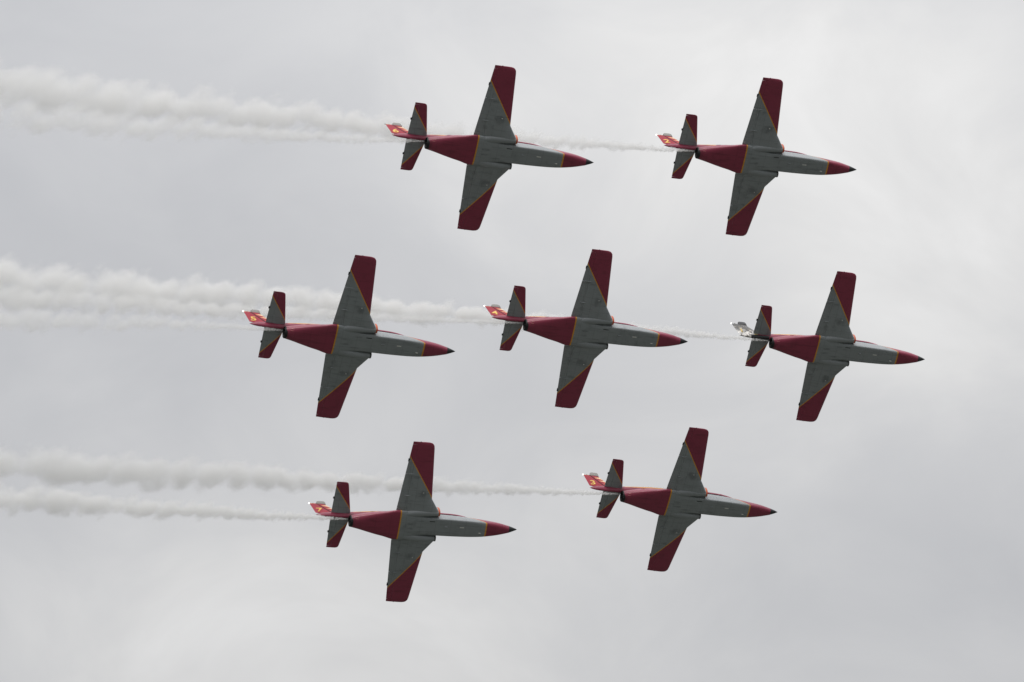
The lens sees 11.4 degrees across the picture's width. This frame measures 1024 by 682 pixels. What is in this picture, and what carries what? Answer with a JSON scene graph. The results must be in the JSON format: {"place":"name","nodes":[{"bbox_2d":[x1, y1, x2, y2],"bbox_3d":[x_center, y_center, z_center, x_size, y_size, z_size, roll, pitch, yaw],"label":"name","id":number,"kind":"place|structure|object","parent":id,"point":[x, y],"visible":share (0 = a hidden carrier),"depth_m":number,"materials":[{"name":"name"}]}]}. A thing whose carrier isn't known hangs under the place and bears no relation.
{"place":"outdoors","nodes":[
{"label":"outdoors","id":0,"kind":"place"},
{"bbox_2d":[243,255,454,417],"bbox_3d":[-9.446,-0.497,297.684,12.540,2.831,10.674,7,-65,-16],"label":"jet plane","id":1,"kind":"object","parent":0,"point":[351,339],"visible":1,"depth_m":296.45,"materials":[{"name":"grey paint"}]},
{"bbox_2d":[310,441,516,601],"bbox_3d":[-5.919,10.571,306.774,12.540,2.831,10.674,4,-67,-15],"label":"jet plane","id":2,"kind":"object","parent":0,"point":[414,524],"visible":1,"depth_m":305.55,"materials":[{"name":"grey paint"}]},
{"bbox_2d":[386,65,593,230],"bbox_3d":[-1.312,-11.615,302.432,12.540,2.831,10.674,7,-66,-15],"label":"jet plane","id":3,"kind":"object","parent":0,"point":[491,151],"visible":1,"depth_m":301.20,"materials":[{"name":"paint"}]},
{"bbox_2d":[0,0,1023,681],"label":"sky","id":4,"kind":"structure","parent":0,"point":[168,168],"materials":[{"name":"grey"}]},
{"bbox_2d":[484,249,687,407],"bbox_3d":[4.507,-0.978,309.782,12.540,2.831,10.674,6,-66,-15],"label":"jet plane","id":5,"kind":"object","parent":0,"point":[587,331],"visible":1,"depth_m":308.56,"materials":[{"name":"grey paint"}]},
{"bbox_2d":[582,427,776,571],"bbox_3d":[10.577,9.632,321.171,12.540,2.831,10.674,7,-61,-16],"label":"jet plane","id":6,"kind":"object","parent":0,"point":[682,502],"visible":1,"depth_m":319.96,"materials":[{"name":"grey paint"}]},
{"bbox_2d":[656,77,855,235],"bbox_3d":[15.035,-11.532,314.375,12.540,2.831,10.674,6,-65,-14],"label":"jet plane","id":7,"kind":"object","parent":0,"point":[758,159],"visible":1,"depth_m":313.18,"materials":[{"name":"grey paint"}]},
{"bbox_2d":[731,271,924,421],"bbox_3d":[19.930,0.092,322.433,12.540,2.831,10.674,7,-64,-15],"label":"jet plane","id":8,"kind":"object","parent":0,"point":[830,349],"visible":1,"depth_m":321.21,"materials":[{"name":"grey paint"}]}
]}

